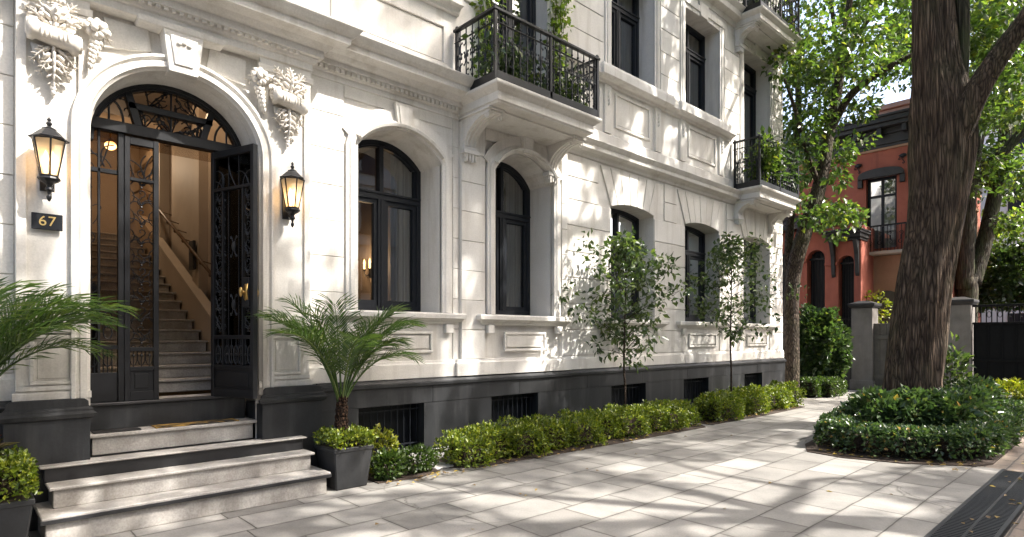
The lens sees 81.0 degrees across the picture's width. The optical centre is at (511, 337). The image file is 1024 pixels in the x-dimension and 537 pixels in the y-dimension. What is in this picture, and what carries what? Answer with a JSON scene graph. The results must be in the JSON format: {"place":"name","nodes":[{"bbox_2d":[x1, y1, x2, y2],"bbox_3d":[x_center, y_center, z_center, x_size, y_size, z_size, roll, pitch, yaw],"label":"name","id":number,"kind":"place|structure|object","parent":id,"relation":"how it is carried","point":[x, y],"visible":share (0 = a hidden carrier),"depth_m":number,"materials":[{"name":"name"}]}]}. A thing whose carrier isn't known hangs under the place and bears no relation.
{"place":"outdoors","nodes":[
{"label":"outdoors","id":0,"kind":"place"},
{"bbox_2d":[28,390,1000,536],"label":"pavement","id":1,"kind":"structure","parent":0,"point":[692,483],"depth_m":5.99,"materials":[{"name":"grey stone"}]},
{"bbox_2d":[0,435,18,454],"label":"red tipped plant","id":2,"kind":"object","parent":1,"relation":"on","point":[4,444],"visible":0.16,"depth_m":4.69,"materials":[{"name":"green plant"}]},
{"bbox_2d":[0,489,34,536],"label":"planter","id":3,"kind":"object","parent":1,"relation":"on","point":[15,517],"visible":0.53,"depth_m":4.35,"materials":[{"name":"stone"}]},
{"bbox_2d":[0,444,42,503],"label":"planter box shrub","id":4,"kind":"object","parent":3,"relation":"on","point":[21,471],"visible":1,"depth_m":4.39,"materials":[{"name":"green plant"}]},
{"bbox_2d":[0,277,140,375],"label":"palm","id":5,"kind":"object","parent":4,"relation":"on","point":[13,341],"visible":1,"depth_m":4.57,"materials":[{"name":"green plant"}]},
{"bbox_2d":[33,396,331,536],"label":"stone steps","id":6,"kind":"structure","parent":1,"relation":"on","point":[148,475],"depth_m":5.56,"materials":[{"name":"stone"}]},
{"bbox_2d":[91,427,141,433],"bbox_3d":[-3.677,0.864,5.570,0.370,0.008,0.180,0,0,-43],"label":"door mat","id":7,"kind":"object","parent":6,"relation":"on","point":[115,430],"depth_m":5.54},
{"bbox_2d":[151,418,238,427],"bbox_3d":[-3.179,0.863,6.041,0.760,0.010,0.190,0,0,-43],"label":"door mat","id":8,"kind":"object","parent":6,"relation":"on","point":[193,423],"depth_m":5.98,"materials":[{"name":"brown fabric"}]},
{"bbox_2d":[315,441,373,490],"bbox_3d":[-1.817,1.379,6.486,0.462,0.442,0.462,0,0,-43],"label":"planter","id":9,"kind":"object","parent":1,"relation":"on","point":[348,467],"visible":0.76,"depth_m":6.33,"materials":[{"name":"stone"}]},
{"bbox_2d":[311,423,378,449],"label":"planter box shrub","id":10,"kind":"object","parent":9,"relation":"on","point":[335,435],"visible":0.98,"depth_m":6.38,"materials":[{"name":"green plant"}]},
{"bbox_2d":[246,292,426,439],"bbox_3d":[-1.749,0.328,6.433,1.559,1.576,1.945,0,0,32],"label":"palm","id":11,"kind":"object","parent":10,"relation":"on","point":[368,341],"visible":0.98,"depth_m":6.32,"materials":[{"name":"green plant"}]},
{"bbox_2d":[0,0,801,530],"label":"white townhouse","id":12,"kind":"structure","parent":1,"relation":"on","point":[454,200],"depth_m":7.93,"materials":[{"name":"stone"}]},
{"bbox_2d":[31,212,62,230],"bbox_3d":[-3.917,-0.975,5.051,0.210,0.136,0.026,0,0,-43],"label":"house number plate","id":13,"kind":"object","parent":12,"relation":"attached to","point":[45,221],"visible":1,"depth_m":5.04,"materials":[{"name":"paint"}]},
{"bbox_2d":[28,117,69,200],"bbox_3d":[-3.835,-1.472,4.963,0.276,0.695,0.284,0,0,-43],"label":"wall lantern","id":14,"kind":"object","parent":12,"relation":"attached to","point":[48,137],"depth_m":4.93,"materials":[{"name":"metal"}]},
{"bbox_2d":[104,133,115,149],"bbox_3d":[-6.598,-3.265,9.847,0.167,0.370,0.163,0,0,-43],"label":"ceiling lamp","id":15,"kind":"object","parent":12,"relation":"hanging from","point":[112,142],"visible":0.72,"depth_m":9.81,"materials":[{"name":"white glass"}]},
{"bbox_2d":[124,136,158,400],"bbox_3d":[-3.631,-0.662,5.872,0.290,2.555,0.056,0,0,-43],"label":"door","id":16,"kind":"structure","parent":12,"relation":"in","point":[141,382],"depth_m":5.87,"materials":[{"name":"metal"}]},
{"bbox_2d":[211,143,258,398],"bbox_3d":[-2.877,-0.662,6.121,0.661,2.555,0.247,0,0,19],"label":"door","id":17,"kind":"structure","parent":12,"relation":"in","point":[234,171],"depth_m":6.16,"materials":[{"name":"metal"}]},
{"bbox_2d":[280,162,304,227],"bbox_3d":[-2.337,-1.512,6.362,0.276,0.695,0.284,0,0,-43],"label":"wall lantern","id":18,"kind":"object","parent":12,"relation":"attached to","point":[288,178],"depth_m":6.33,"materials":[{"name":"metal"}]},
{"bbox_2d":[362,258,370,277],"bbox_3d":[-2.405,-1.160,10.069,0.128,0.320,0.240,0,0,-43],"label":"wall sconce","id":19,"kind":"object","parent":12,"relation":"attached to","point":[369,269],"depth_m":10.08,"materials":[{"name":"metal"}]},
{"bbox_2d":[359,404,418,450],"bbox_3d":[-1.621,1.140,7.573,0.930,0.600,0.198,0,0,-43],"label":"basement window","id":20,"kind":"structure","parent":12,"relation":"in","point":[397,418],"depth_m":7.71,"materials":[{"name":"paint"}]},
{"bbox_2d":[330,139,466,332],"bbox_3d":[-1.592,-1.330,7.784,1.939,2.540,0.810,0,0,-43],"label":"window","id":21,"kind":"structure","parent":12,"relation":"in","point":[403,199],"depth_m":8.13,"materials":[{"name":"paint"}]},
{"bbox_2d":[469,0,506,77],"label":"climbing plant","id":22,"kind":"object","parent":12,"relation":"on","point":[478,12],"visible":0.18,"depth_m":8.38,"materials":[{"name":"green plant"}]},
{"bbox_2d":[460,28,532,80],"bbox_3d":[-0.110,-3.649,7.989,0.667,0.798,1.122,0,0,35],"label":"balcony plant","id":23,"kind":"object","parent":12,"relation":"on","point":[484,65],"visible":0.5,"depth_m":7.82,"materials":[{"name":"green plant"}]},
{"bbox_2d":[492,393,532,426],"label":"basement window","id":24,"kind":"structure","parent":12,"relation":"in","point":[512,405],"depth_m":9.10,"materials":[{"name":"paint"}]},
{"bbox_2d":[500,0,535,82],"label":"window","id":25,"kind":"structure","parent":12,"relation":"in","point":[524,9],"depth_m":9.51,"materials":[{"name":"paint"}]},
{"bbox_2d":[476,162,572,333],"bbox_3d":[-0.008,-1.400,9.216,1.929,2.680,0.840,0,0,-43],"label":"window","id":26,"kind":"structure","parent":12,"relation":"in","point":[512,225],"depth_m":9.62,"materials":[{"name":"paint"}]},
{"bbox_2d":[516,58,587,103],"bbox_3d":[0.689,-3.656,8.700,1.472,0.812,0.730,0,0,-43],"label":"balcony plant","id":27,"kind":"object","parent":12,"relation":"on","point":[544,86],"visible":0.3,"depth_m":8.60,"materials":[{"name":"green plant"}]},
{"bbox_2d":[542,0,574,94],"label":"climbing plant","id":28,"kind":"object","parent":12,"relation":"on","point":[555,21],"visible":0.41,"depth_m":9.37,"materials":[{"name":"green plant"}]},
{"bbox_2d":[611,384,640,410],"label":"basement window","id":29,"kind":"structure","parent":12,"relation":"in","point":[617,392],"depth_m":11.08,"materials":[{"name":"paint"}]},
{"bbox_2d":[612,0,639,77],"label":"window","id":30,"kind":"structure","parent":12,"relation":"in","point":[625,23],"depth_m":11.59,"materials":[{"name":"glass"}]},
{"bbox_2d":[600,208,668,333],"bbox_3d":[2.110,-1.225,11.064,2.029,2.330,0.550,0,0,-43],"label":"window","id":31,"kind":"structure","parent":12,"relation":"in","point":[621,220],"depth_m":11.37,"materials":[{"name":"glass"}]},
{"bbox_2d":[684,378,703,404],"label":"basement window","id":32,"kind":"structure","parent":12,"relation":"in","point":[689,384],"depth_m":12.70,"materials":[{"name":"paint"}]},
{"bbox_2d":[686,24,705,110],"bbox_3d":[3.730,-5.675,12.950,1.410,2.090,0.245,0,0,-43],"label":"window","id":33,"kind":"structure","parent":12,"relation":"in","point":[693,59],"depth_m":13.30,"materials":[{"name":"paint"}]},
{"bbox_2d":[676,226,731,334],"bbox_3d":[3.916,-1.225,12.751,2.109,2.330,0.550,0,0,-43],"label":"window","id":34,"kind":"structure","parent":12,"relation":"in","point":[694,238],"depth_m":13.09,"materials":[{"name":"paint"}]},
{"bbox_2d":[743,0,754,6],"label":"window","id":35,"kind":"structure","parent":12,"relation":"in","point":[745,1],"depth_m":14.99,"materials":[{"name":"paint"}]},
{"bbox_2d":[744,63,756,181],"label":"window","id":36,"kind":"structure","parent":12,"relation":"in","point":[749,91],"depth_m":15.04,"materials":[{"name":"glass"}]},
{"bbox_2d":[745,373,757,386],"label":"basement window","id":37,"kind":"structure","parent":12,"relation":"in","point":[747,376],"depth_m":14.48,"materials":[{"name":"paint"}]},
{"bbox_2d":[737,239,779,334],"bbox_3d":[5.761,-1.225,14.474,2.079,2.330,0.550,0,0,-43],"label":"window","id":38,"kind":"structure","parent":12,"relation":"in","point":[771,326],"depth_m":14.86,"materials":[{"name":"glass"}]},
{"bbox_2d":[743,125,786,184],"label":"balcony plant","id":39,"kind":"object","parent":12,"relation":"on","point":[770,157],"visible":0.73,"depth_m":13.28,"materials":[{"name":"green plant"}]},
{"bbox_2d":[769,146,803,193],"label":"balcony plant","id":40,"kind":"object","parent":12,"relation":"on","point":[794,165],"visible":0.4,"depth_m":14.16,"materials":[{"name":"green plant"}]},
{"bbox_2d":[368,467,439,483],"bbox_3d":[-1.315,1.604,7.048,0.900,0.032,0.695,0,0,-43],"label":"soil strip","id":41,"kind":"object","parent":1,"relation":"on","point":[407,476],"visible":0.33,"depth_m":6.84,"materials":[{"name":"brown soil"}]},
{"bbox_2d":[361,423,399,474],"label":"shrub","id":42,"kind":"object","parent":41,"relation":"on","point":[392,441],"visible":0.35,"depth_m":7.04,"materials":[{"name":"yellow plant"}]},
{"bbox_2d":[370,446,411,480],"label":"shrub","id":43,"kind":"object","parent":41,"relation":"on","point":[386,472],"visible":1,"depth_m":6.71,"materials":[{"name":"green plant"}]},
{"bbox_2d":[398,443,438,473],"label":"shrub","id":44,"kind":"object","parent":41,"relation":"on","point":[421,450],"visible":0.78,"depth_m":7.04,"materials":[{"name":"green plant"}]},
{"bbox_2d":[415,459,453,469],"bbox_3d":[-0.983,1.585,7.477,0.270,0.030,0.510,0,0,-43],"label":"paving stone","id":45,"kind":"object","parent":1,"relation":"on","point":[440,465],"visible":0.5,"depth_m":7.35,"materials":[{"name":"grey stone"}]},
{"bbox_2d":[436,423,704,467],"bbox_3d":[1.230,1.604,9.246,5.580,0.032,0.955,0,0,-43],"label":"soil strip","id":46,"kind":"object","parent":1,"relation":"on","point":[514,458],"visible":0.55,"depth_m":8.64,"materials":[{"name":"brown soil"}]},
{"bbox_2d":[432,398,702,468],"bbox_3d":[1.221,1.310,9.164,5.591,0.589,0.929,0,0,-41],"label":"boxwood hedge","id":47,"kind":"object","parent":46,"relation":"on","point":[489,441],"visible":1,"depth_m":8.48,"materials":[{"name":"green plant"}]},
{"bbox_2d":[550,225,708,406],"bbox_3d":[1.863,-0.117,9.913,2.428,3.435,2.114,0,0,6],"label":"young tree","id":48,"kind":"object","parent":46,"relation":"on","point":[624,250],"visible":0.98,"depth_m":9.67,"materials":[{"name":"green plant"}]},
{"bbox_2d":[692,405,803,424],"bbox_3d":[4.956,1.604,12.713,4.400,0.032,0.975,0,0,-43],"label":"soil strip","id":49,"kind":"object","parent":1,"relation":"on","point":[730,419],"visible":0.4,"depth_m":12.03,"materials":[{"name":"brown soil"}]},
{"bbox_2d":[685,231,808,391],"bbox_3d":[4.614,-0.296,12.323,2.621,3.794,2.376,0,0,-43],"label":"young tree","id":50,"kind":"object","parent":49,"relation":"on","point":[728,258],"visible":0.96,"depth_m":12.17,"materials":[{"name":"green plant"}]},
{"bbox_2d":[693,380,806,421],"bbox_3d":[5.070,1.298,12.752,4.128,0.644,1.020,0,0,-43],"label":"boxwood hedge","id":51,"kind":"object","parent":49,"relation":"on","point":[739,402],"visible":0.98,"depth_m":12.21,"materials":[{"name":"green plant"}]},
{"bbox_2d":[800,374,847,397],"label":"hedge","id":52,"kind":"object","parent":1,"relation":"on","point":[820,386],"visible":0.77,"depth_m":15.95,"materials":[{"name":"green plant"}]},
{"bbox_2d":[799,302,854,381],"bbox_3d":[8.694,0.276,17.064,1.955,2.609,1.943,0,0,-43],"label":"tall shrub","id":53,"kind":"object","parent":1,"relation":"on","point":[823,332],"visible":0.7,"depth_m":16.52,"materials":[{"name":"green plant"}]},
{"bbox_2d":[754,0,911,398],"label":"corner tree","id":54,"kind":"object","parent":1,"relation":"on","point":[839,63],"visible":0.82,"depth_m":15.57,"materials":[{"name":"leaf"},{"name":"rough furrowed bark"}]},
{"bbox_2d":[805,432,1022,466],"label":"tree bed","id":55,"kind":"object","parent":1,"relation":"on","point":[812,447],"visible":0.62,"depth_m":7.92,"materials":[{"name":"soil"}]},
{"bbox_2d":[838,384,917,434],"bbox_3d":[5.646,1.192,9.309,1.470,0.983,1.115,0,0,-43],"label":"bed shrub","id":56,"kind":"object","parent":55,"relation":"on","point":[867,400],"visible":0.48,"depth_m":9.06,"materials":[{"name":"green plant"}]},
{"bbox_2d":[813,396,1023,462],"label":"bed hedge","id":57,"kind":"object","parent":55,"relation":"on","point":[971,438],"visible":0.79,"depth_m":7.92,"materials":[{"name":"green plant"}]},
{"bbox_2d":[882,383,961,426],"bbox_3d":[6.166,1.192,9.116,1.441,0.959,1.088,0,0,-43],"label":"bed shrub","id":58,"kind":"object","parent":55,"relation":"on","point":[917,398],"visible":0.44,"depth_m":8.81,"materials":[{"name":"green plant"}]},
{"bbox_2d":[915,387,987,426],"bbox_3d":[6.581,1.204,8.999,1.338,0.946,0.960,0,0,-43],"label":"bed shrub","id":59,"kind":"object","parent":55,"relation":"on","point":[965,407],"visible":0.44,"depth_m":8.69,"materials":[{"name":"green plant"}]},
{"bbox_2d":[882,0,1023,410],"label":"old tree","id":60,"kind":"object","parent":55,"relation":"on","point":[948,98],"visible":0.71,"depth_m":10.09,"materials":[{"name":"brown plant"}]},
{"bbox_2d":[943,332,975,387],"bbox_3d":[8.051,0.794,11.012,0.808,1.830,0.803,0,0,-43],"label":"leafy sapling","id":61,"kind":"object","parent":55,"relation":"on","point":[959,355],"visible":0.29,"depth_m":10.82,"materials":[{"name":"green plant"}]},
{"bbox_2d":[939,379,1003,418],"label":"bed shrub","id":62,"kind":"object","parent":55,"relation":"on","point":[986,398],"visible":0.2,"depth_m":9.54,"materials":[{"name":"green plant"}]},
{"bbox_2d":[943,373,1014,402],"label":"dark ground shrub","id":63,"kind":"object","parent":55,"relation":"on","point":[990,384],"visible":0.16,"depth_m":11.19,"materials":[{"name":"green plant"}]},
{"bbox_2d":[993,377,1023,404],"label":"bright shrub","id":64,"kind":"object","parent":55,"relation":"on","point":[1005,383],"visible":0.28,"depth_m":11.77,"materials":[{"name":"yellow plant"}]},
{"bbox_2d":[924,469,1023,536],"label":"drain grate","id":65,"kind":"object","parent":1,"relation":"in","point":[979,505],"visible":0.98,"depth_m":5.50,"materials":[{"name":"metal"}]},
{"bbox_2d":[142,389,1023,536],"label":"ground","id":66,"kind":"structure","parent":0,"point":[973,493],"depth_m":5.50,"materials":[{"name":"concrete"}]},
{"bbox_2d":[807,347,850,388],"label":"garden wall","id":67,"kind":"structure","parent":66,"relation":"on","point":[848,375],"depth_m":18.57,"materials":[{"name":"stone"}]},
{"bbox_2d":[782,98,988,335],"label":"red house","id":68,"kind":"structure","parent":66,"relation":"on","point":[857,265],"depth_m":20.21,"materials":[{"name":"paint"}]},
{"bbox_2d":[862,289,892,322],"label":"wall creeper","id":69,"kind":"object","parent":68,"relation":"attached to","point":[889,303],"depth_m":19.39,"materials":[{"name":"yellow plant"}]},
{"bbox_2d":[868,175,896,248],"bbox_3d":[12.694,-4.185,20.478,0.210,2.530,1.120,0,0,-43],"label":"window","id":70,"kind":"structure","parent":68,"relation":"in","point":[882,194],"depth_m":20.47,"materials":[{"name":"glass"}]},
{"bbox_2d":[854,0,1023,321],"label":"forked tree","id":71,"kind":"object","parent":66,"relation":"on","point":[993,20],"visible":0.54,"depth_m":22.27,"materials":[{"name":"green plant"}]},
{"bbox_2d":[978,264,1007,312],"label":"garden shrub","id":72,"kind":"object","parent":66,"relation":"on","point":[988,308],"visible":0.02,"depth_m":26.18,"materials":[{"name":"green plant"}]},
{"bbox_2d":[978,243,1023,311],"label":"garden shrub","id":73,"kind":"object","parent":66,"relation":"on","point":[987,292],"visible":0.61,"depth_m":24.74,"materials":[{"name":"green plant"}]},
{"bbox_2d":[984,233,1023,311],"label":"garden shrub","id":74,"kind":"object","parent":66,"relation":"on","point":[1010,239],"visible":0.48,"depth_m":25.12,"materials":[{"name":"green plant"}]},
{"bbox_2d":[848,301,881,389],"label":"gate pillar","id":75,"kind":"structure","parent":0,"point":[864,317],"depth_m":18.24,"materials":[{"name":"stone"}]},
{"bbox_2d":[782,0,1022,133],"label":"sky","id":76,"kind":"structure","parent":0,"point":[890,96],"materials":[{"name":"white"}]},
{"bbox_2d":[945,297,978,379],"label":"gate pillar","id":77,"kind":"structure","parent":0,"point":[962,316],"depth_m":16.44,"materials":[{"name":"stone"}]},
{"bbox_2d":[973,303,1023,394],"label":"black gate","id":78,"kind":"structure","parent":77,"relation":"attached to","point":[998,349],"depth_m":16.01,"materials":[{"name":"metal"}]},
{"bbox_2d":[980,119,1023,321],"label":"white house","id":79,"kind":"structure","parent":0,"point":[1011,205],"depth_m":35.78,"materials":[{"name":"paint"}]},
{"bbox_2d":[1008,183,1023,216],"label":"window","id":80,"kind":"structure","parent":79,"relation":"in","point":[1017,204],"depth_m":35.46,"materials":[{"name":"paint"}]},
{"bbox_2d":[1009,313,1023,321],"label":"window","id":81,"kind":"structure","parent":79,"relation":"in","point":[1016,315],"depth_m":35.42,"materials":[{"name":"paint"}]},
{"bbox_2d":[1010,134,1023,154],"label":"window","id":82,"kind":"structure","parent":79,"relation":"in","point":[1022,141],"depth_m":35.26,"materials":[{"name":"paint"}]},
{"bbox_2d":[980,437,1023,536],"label":"brick path","id":83,"kind":"structure","parent":0,"point":[1012,459],"depth_m":7.50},
{"bbox_2d":[375,406,1023,532],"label":"fallen leaves","id":84,"kind":"object","parent":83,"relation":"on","point":[769,482],"visible":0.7,"depth_m":7.63,"materials":[{"name":"brown plant"}]},
{"bbox_2d":[993,203,1023,270],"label":"garden shrub","id":85,"kind":"object","parent":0,"point":[1019,231],"visible":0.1,"depth_m":29.66,"materials":[{"name":"green plant"}]},
{"bbox_3d":[11.914,0.515,17.204,0.360,2.170,0.920,0,0,-43],"label":"garden wall","id":86,"kind":"object","parent":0,"visible":0},
{"bbox_2d":[874,323,889,385],"bbox_3d":[11.214,0.565,17.793,0.140,1.970,0.856,0,0,-43],"label":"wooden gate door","id":87,"kind":"structure","parent":86,"relation":"attached to","point":[881,331],"depth_m":17.99,"materials":[{"name":"wood"}]}
]}

